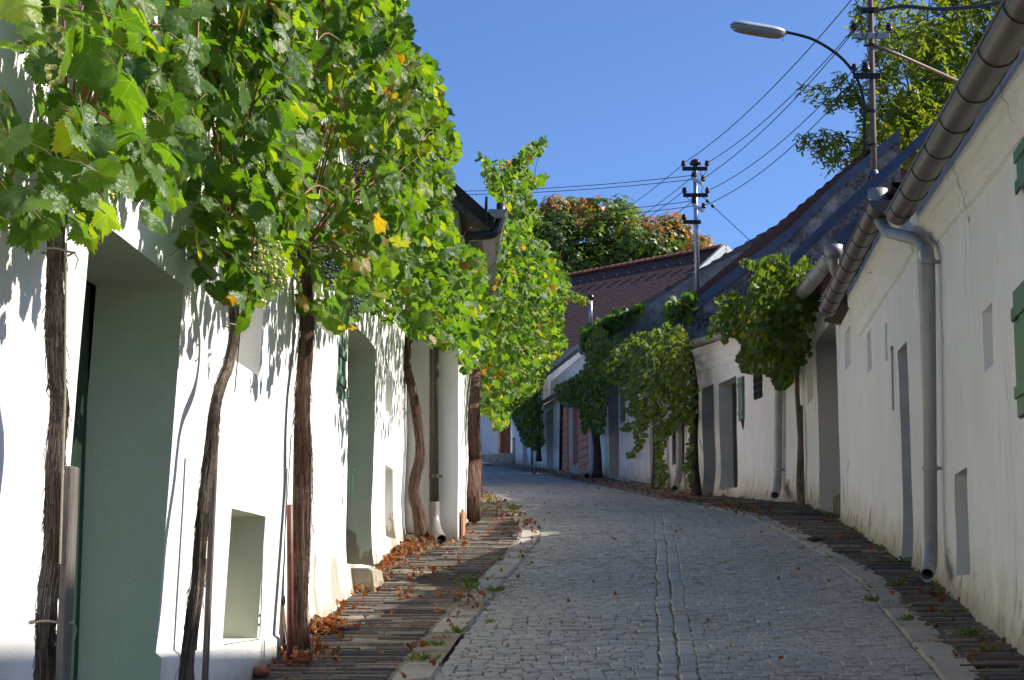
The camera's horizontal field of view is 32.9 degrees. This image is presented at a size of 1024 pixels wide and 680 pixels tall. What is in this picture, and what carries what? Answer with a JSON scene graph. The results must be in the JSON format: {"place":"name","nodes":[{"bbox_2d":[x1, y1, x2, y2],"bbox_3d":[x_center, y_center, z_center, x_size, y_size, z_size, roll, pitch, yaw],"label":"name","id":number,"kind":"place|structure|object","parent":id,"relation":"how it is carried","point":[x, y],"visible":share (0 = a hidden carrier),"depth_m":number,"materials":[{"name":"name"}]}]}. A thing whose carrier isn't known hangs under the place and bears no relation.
{"place":"outdoors","nodes":[
{"label":"outdoors","id":0,"kind":"place"},
{"bbox_2d":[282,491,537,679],"bbox_3d":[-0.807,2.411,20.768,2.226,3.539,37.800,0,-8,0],"label":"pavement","id":1,"kind":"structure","parent":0,"point":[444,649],"depth_m":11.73,"materials":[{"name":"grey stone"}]},
{"bbox_2d":[55,466,78,679],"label":"wooden stake","id":2,"kind":"object","parent":1,"relation":"on","point":[67,577],"visible":1,"depth_m":4.99,"materials":[{"name":"grey wood"}]},
{"bbox_2d":[201,436,218,679],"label":"wooden stake","id":3,"kind":"object","parent":1,"relation":"on","point":[208,601],"visible":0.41,"depth_m":7.34,"materials":[{"name":"brown wood"}]},
{"bbox_2d":[257,0,462,650],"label":"grapevine","id":4,"kind":"object","parent":1,"relation":"on","point":[396,130],"visible":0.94,"depth_m":9.82,"materials":[{"name":"green plant"}]},
{"bbox_2d":[251,510,519,679],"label":"pavement slates","id":5,"kind":"object","parent":1,"relation":"on","point":[393,647],"visible":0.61,"depth_m":12.25,"materials":[{"name":"grey stone"}]},
{"bbox_2d":[253,665,270,677],"bbox_3d":[-1.312,1.730,9.047,0.106,0.066,0.112,0,-8,0],"label":"stone","id":6,"kind":"object","parent":5,"relation":"on","point":[261,671],"visible":0.98,"depth_m":9.01,"materials":[{"name":"red stone"}]},
{"bbox_2d":[287,504,292,659],"bbox_3d":[-1.197,1.304,9.345,0.034,0.829,0.194,0,-8,-2],"label":"red pipe","id":7,"kind":"object","parent":5,"relation":"on","point":[289,579],"visible":1,"depth_m":9.35,"materials":[{"name":"metal"}]},
{"bbox_2d":[280,468,287,645],"bbox_3d":[-1.230,1.168,9.351,0.028,0.952,0.109,0,-8,0],"label":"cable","id":8,"kind":"object","parent":7,"relation":"attached to","point":[282,624],"visible":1,"depth_m":9.30,"materials":[{"name":"metal"}]},
{"bbox_2d":[292,445,295,548],"bbox_3d":[-1.254,1.207,10.001,0.034,1.350,0.118,1,-8,-8],"label":"wooden stake","id":9,"kind":"object","parent":5,"relation":"on","point":[293,500],"visible":0.02,"depth_m":10.01,"materials":[{"name":"brown wood"}]},
{"bbox_2d":[283,650,312,661],"bbox_3d":[-1.174,1.735,9.512,0.157,0.063,0.095,0,-8,0],"label":"brick","id":10,"kind":"object","parent":5,"relation":"on","point":[303,659],"visible":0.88,"depth_m":9.46,"materials":[{"name":"red brick"}]},
{"bbox_2d":[404,534,422,541],"bbox_3d":[-1.082,2.103,18.370,0.297,0.098,0.170,0,-8,0],"label":"stone","id":11,"kind":"object","parent":5,"relation":"on","point":[407,536],"visible":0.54,"depth_m":18.30,"materials":[{"name":"grey stone"}]},
{"bbox_2d":[367,149,491,537],"bbox_3d":[-0.703,-0.495,16.765,1.008,4.690,8.350,0,-8,0],"label":"grapevine","id":12,"kind":"object","parent":5,"relation":"on","point":[458,322],"visible":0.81,"depth_m":14.13,"materials":[{"name":"green plant"}]},
{"bbox_2d":[465,135,591,522],"bbox_3d":[0.313,-0.238,28.534,1.803,7.008,15.032,0,-8,0],"label":"grapevine","id":13,"kind":"object","parent":5,"relation":"on","point":[494,368],"visible":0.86,"depth_m":22.24,"materials":[{"name":"green plant"}]},
{"bbox_2d":[283,464,650,665],"bbox_3d":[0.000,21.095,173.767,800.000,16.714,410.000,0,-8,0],"label":"ground","id":14,"kind":"structure","parent":0,"point":[447,656],"depth_m":10.66,"materials":[{"name":"grey stone"}]},
{"bbox_2d":[0,0,331,679],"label":"cellar house","id":15,"kind":"structure","parent":14,"relation":"on","point":[134,451],"depth_m":7.12,"materials":[{"name":"white paint"}]},
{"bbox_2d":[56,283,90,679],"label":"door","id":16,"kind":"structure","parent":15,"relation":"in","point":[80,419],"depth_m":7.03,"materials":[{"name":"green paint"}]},
{"bbox_2d":[0,0,221,679],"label":"grapevine","id":17,"kind":"object","parent":15,"relation":"attached to","point":[128,64],"visible":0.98,"depth_m":4.81,"materials":[{"name":"green plant"}]},
{"bbox_2d":[170,0,338,679],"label":"grapevine","id":18,"kind":"object","parent":15,"relation":"attached to","point":[281,52],"visible":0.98,"depth_m":6.98,"materials":[{"name":"green plant"}]},
{"bbox_2d":[86,26,406,646],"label":"cellar house","id":19,"kind":"structure","parent":14,"relation":"on","point":[358,415],"depth_m":14.76,"materials":[{"name":"white paint"}]},
{"bbox_2d":[346,356,348,538],"bbox_3d":[-1.471,0.885,14.185,0.043,1.891,1.912,0,-8,1],"label":"door","id":20,"kind":"structure","parent":19,"relation":"in","point":[348,356],"depth_m":15.12,"materials":[{"name":"green paint"}]},
{"bbox_2d":[404,183,507,544],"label":"cellar house","id":21,"kind":"structure","parent":14,"relation":"on","point":[442,384],"depth_m":18.85,"materials":[{"name":"paint"}]},
{"bbox_2d":[393,513,539,679],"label":"kerb","id":22,"kind":"structure","parent":14,"relation":"on","point":[417,670],"depth_m":13.11,"materials":[{"name":"stone"}]},
{"bbox_2d":[479,345,550,463],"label":"cellar house","id":23,"kind":"structure","parent":14,"relation":"on","point":[496,446],"depth_m":67.42,"materials":[{"name":"white paint"}]},
{"bbox_2d":[500,414,510,452],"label":"door","id":24,"kind":"structure","parent":23,"relation":"in","point":[505,434],"depth_m":67.35,"materials":[{"name":"brown wood"}]},
{"bbox_2d":[508,348,581,467],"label":"cellar house","id":25,"kind":"structure","parent":14,"relation":"on","point":[522,454],"depth_m":62.35,"materials":[{"name":"white paint"}]},
{"bbox_2d":[505,376,546,461],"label":"grapevine","id":26,"kind":"object","parent":25,"relation":"attached to","point":[526,421],"visible":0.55,"depth_m":57.25,"materials":[{"name":"green plant"}]},
{"bbox_2d":[486,243,731,350],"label":"red roof house","id":27,"kind":"structure","parent":14,"relation":"on","point":[627,285],"depth_m":84.83,"materials":[{"name":"tile"}]},
{"bbox_2d":[503,193,715,293],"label":"autumn tree","id":28,"kind":"object","parent":14,"relation":"on","point":[566,233],"visible":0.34,"depth_m":94.97,"materials":[{"name":"green plant"}]},
{"bbox_2d":[588,340,653,483],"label":"cellar house","id":29,"kind":"structure","parent":14,"relation":"on","point":[616,446],"depth_m":47.47,"materials":[{"name":"white paint"}]},
{"bbox_2d":[540,225,775,477],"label":"cellar house","id":30,"kind":"structure","parent":14,"relation":"on","point":[568,446],"depth_m":53.52,"materials":[{"name":"tile"}]},
{"bbox_2d":[553,326,623,477],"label":"grapevine","id":31,"kind":"object","parent":30,"relation":"attached to","point":[583,396],"visible":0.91,"depth_m":45.47,"materials":[{"name":"green plant"}]},
{"bbox_2d":[587,294,593,325],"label":"vent mast","id":32,"kind":"object","parent":30,"relation":"on","point":[590,297],"visible":0.78,"depth_m":50.80,"materials":[{"name":"silver metal"}]},
{"bbox_2d":[632,129,906,491],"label":"cellar house","id":33,"kind":"structure","parent":14,"relation":"on","point":[795,229],"depth_m":37.12,"materials":[{"name":"grey tile"}]},
{"bbox_2d":[596,321,675,488],"bbox_3d":[2.880,1.344,38.392,1.201,4.390,10.609,1,-8,-5],"label":"grapevine","id":34,"kind":"object","parent":33,"relation":"attached to","point":[658,391],"visible":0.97,"depth_m":36.41,"materials":[{"name":"green plant"}]},
{"bbox_2d":[578,288,699,351],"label":"creeper","id":35,"kind":"object","parent":33,"relation":"attached to","point":[617,320],"visible":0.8,"depth_m":48.64,"materials":[{"name":"green plant"}]},
{"bbox_2d":[681,159,709,290],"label":"utility pole","id":36,"kind":"object","parent":33,"relation":"on","point":[695,169],"visible":0.98,"depth_m":40.77,"materials":[{"name":"metal"}]},
{"bbox_2d":[468,178,698,194],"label":"overhead wire","id":37,"kind":"object","parent":36,"relation":"attached to","point":[595,188],"visible":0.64,"depth_m":42.29,"materials":[{"name":"black metal"}]},
{"bbox_2d":[477,175,690,190],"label":"overhead wire","id":38,"kind":"object","parent":36,"relation":"attached to","point":[603,184],"visible":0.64,"depth_m":42.10,"materials":[{"name":"black metal"}]},
{"bbox_2d":[509,205,698,221],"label":"overhead wire","id":39,"kind":"object","parent":36,"relation":"attached to","point":[613,215],"visible":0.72,"depth_m":44.51,"materials":[{"name":"black metal"}]},
{"bbox_2d":[537,201,690,215],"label":"overhead wire","id":40,"kind":"object","parent":36,"relation":"attached to","point":[615,209],"visible":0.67,"depth_m":44.44,"materials":[{"name":"black metal"}]},
{"bbox_2d":[586,166,680,229],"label":"overhead wire","id":41,"kind":"object","parent":36,"relation":"attached to","point":[638,199],"visible":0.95,"depth_m":51.01,"materials":[{"name":"black metal"}]},
{"bbox_2d":[596,193,680,242],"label":"overhead wire","id":42,"kind":"object","parent":36,"relation":"attached to","point":[646,218],"visible":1,"depth_m":50.44,"materials":[{"name":"black metal"}]},
{"bbox_2d":[594,178,690,240],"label":"overhead wire","id":43,"kind":"object","parent":36,"relation":"attached to","point":[649,210],"visible":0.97,"depth_m":51.28,"materials":[{"name":"black metal"}]},
{"bbox_2d":[624,219,681,252],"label":"overhead wire","id":44,"kind":"object","parent":36,"relation":"attached to","point":[657,238],"visible":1,"depth_m":50.83,"materials":[{"name":"black metal"}]},
{"bbox_2d":[618,202,691,244],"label":"overhead wire","id":45,"kind":"object","parent":36,"relation":"attached to","point":[659,225],"visible":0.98,"depth_m":50.55,"materials":[{"name":"black metal"}]},
{"bbox_2d":[700,194,752,242],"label":"guy wire","id":46,"kind":"object","parent":36,"relation":"attached to","point":[712,205],"visible":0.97,"depth_m":40.09,"materials":[{"name":"black metal"}]},
{"bbox_2d":[684,0,851,162],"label":"overhead wire","id":47,"kind":"object","parent":36,"relation":"attached to","point":[778,81],"visible":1,"depth_m":31.38,"materials":[{"name":"black metal"}]},
{"bbox_2d":[707,31,851,162],"bbox_3d":[5.355,-4.768,35.947,0.017,0.253,10.116,1,-8,-9],"label":"overhead wire","id":48,"kind":"object","parent":36,"relation":"attached to","point":[785,101],"visible":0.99,"depth_m":34.82,"materials":[{"name":"black metal"}]},
{"bbox_2d":[708,72,851,190],"bbox_3d":[5.348,-4.069,35.846,0.017,0.328,10.114,1,-8,-8],"label":"overhead wire","id":49,"kind":"object","parent":36,"relation":"attached to","point":[788,135],"visible":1,"depth_m":34.58,"materials":[{"name":"black metal"}]},
{"bbox_2d":[800,405,804,504],"bbox_3d":[4.599,1.872,27.456,0.040,1.674,0.109,-1,-8,5],"label":"wooden stake","id":50,"kind":"object","parent":14,"relation":"on","point":[803,482],"visible":0.58,"depth_m":27.41,"materials":[{"name":"brown wood"}]},
{"bbox_2d":[681,118,936,521],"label":"cellar house","id":51,"kind":"structure","parent":14,"relation":"on","point":[747,438],"depth_m":28.99,"materials":[{"name":"white paint"}]},
{"bbox_2d":[664,323,701,494],"bbox_3d":[3.482,1.379,35.652,0.740,3.833,5.250,-1,-8,5],"label":"grapevine","id":52,"kind":"object","parent":51,"relation":"attached to","point":[678,407],"visible":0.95,"depth_m":33.92,"materials":[{"name":"green plant"}]},
{"bbox_2d":[732,383,737,487],"bbox_3d":[4.362,1.782,32.766,0.043,2.066,1.300,1,-8,-8],"label":"door","id":53,"kind":"structure","parent":51,"relation":"in","point":[734,386],"depth_m":33.24,"materials":[{"name":"grey wood"}]},
{"bbox_2d":[705,253,820,504],"bbox_3d":[4.053,0.529,28.601,1.486,4.525,9.850,-1,-8,4],"label":"grapevine","id":54,"kind":"object","parent":51,"relation":"attached to","point":[769,312],"visible":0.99,"depth_m":24.73,"materials":[{"name":"green plant"}]},
{"bbox_2d":[850,0,957,178],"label":"utility pole","id":55,"kind":"object","parent":51,"relation":"on","point":[870,35],"visible":0.97,"depth_m":30.97,"materials":[{"name":"grey metal"}]},
{"bbox_2d":[703,32,852,178],"bbox_3d":[5.277,-4.605,35.670,0.017,0.494,9.647,1,-8,-10],"label":"overhead wire","id":56,"kind":"object","parent":55,"relation":"attached to","point":[784,109],"visible":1,"depth_m":34.55,"materials":[{"name":"black metal"}]},
{"bbox_2d":[704,72,863,205],"bbox_3d":[5.371,-3.883,35.566,0.017,0.542,9.682,2,-8,-11],"label":"overhead wire","id":57,"kind":"object","parent":55,"relation":"attached to","point":[791,146],"visible":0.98,"depth_m":34.38,"materials":[{"name":"black metal"}]},
{"bbox_2d":[730,21,865,151],"bbox_3d":[5.081,-4.492,30.736,2.473,2.276,0.278,1,-8,-8],"label":"street lamp","id":58,"kind":"object","parent":55,"relation":"attached to","point":[758,29],"visible":1,"depth_m":30.75,"materials":[{"name":"metal"}]},
{"bbox_2d":[889,0,963,28],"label":"overhead wire","id":59,"kind":"object","parent":55,"relation":"attached to","point":[929,17],"visible":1,"depth_m":25.41,"materials":[{"name":"black metal"}]},
{"bbox_2d":[872,0,1000,12],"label":"service cable","id":60,"kind":"object","parent":55,"relation":"attached to","point":[966,7],"visible":0.92,"depth_m":25.82,"materials":[{"name":"rubber"}]},
{"bbox_2d":[709,506,979,679],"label":"kerb","id":61,"kind":"structure","parent":14,"relation":"on","point":[944,664],"depth_m":11.98,"materials":[{"name":"stone"}]},
{"bbox_2d":[807,537,822,541],"bbox_3d":[3.212,2.116,18.428,0.176,0.056,0.099,0,-8,0],"label":"stone","id":62,"kind":"object","parent":61,"relation":"on","point":[814,539],"visible":1,"depth_m":18.39,"materials":[{"name":"stone"}]},
{"bbox_2d":[818,182,941,581],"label":"cellar house","id":63,"kind":"structure","parent":14,"relation":"on","point":[878,304],"depth_m":16.61,"materials":[{"name":"white paint"}]},
{"bbox_2d":[793,0,998,179],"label":"ash tree","id":64,"kind":"object","parent":14,"relation":"on","point":[912,112],"visible":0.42,"depth_m":45.61,"materials":[{"name":"green plant"}]},
{"bbox_2d":[885,0,1023,655],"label":"cellar house","id":65,"kind":"structure","parent":14,"relation":"on","point":[957,201],"depth_m":11.18,"materials":[{"name":"white paint"}]},
{"bbox_2d":[348,0,994,299],"label":"sky","id":66,"kind":"structure","parent":0,"point":[619,91],"materials":[{"name":"blue"}]},
{"bbox_2d":[447,463,938,679],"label":"road","id":67,"kind":"structure","parent":0,"point":[673,635],"depth_m":11.14,"materials":[{"name":"grey stone"}]},
{"bbox_2d":[434,466,938,679],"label":"road setts","id":68,"kind":"structure","parent":67,"relation":"attached to","point":[795,622],"depth_m":12.63,"materials":[{"name":"stone"}]},
{"bbox_2d":[404,479,1005,679],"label":"weeds","id":69,"kind":"object","parent":68,"relation":"on","point":[456,629],"visible":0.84,"depth_m":13.31,"materials":[{"name":"green plant"}]},
{"bbox_2d":[482,462,931,607],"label":"pavement","id":70,"kind":"structure","parent":0,"point":[521,467],"depth_m":42.54,"materials":[{"name":"grey stone"}]},
{"bbox_2d":[269,468,1005,679],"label":"fallen leaves","id":71,"kind":"object","parent":70,"relation":"on","point":[326,625],"visible":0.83,"depth_m":13.57,"materials":[{"name":"brown plant"}]},
{"bbox_2d":[662,496,1023,679],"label":"pavement slates","id":72,"kind":"object","parent":70,"relation":"on","point":[1007,663],"visible":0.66,"depth_m":13.84,"materials":[{"name":"grey stone"}]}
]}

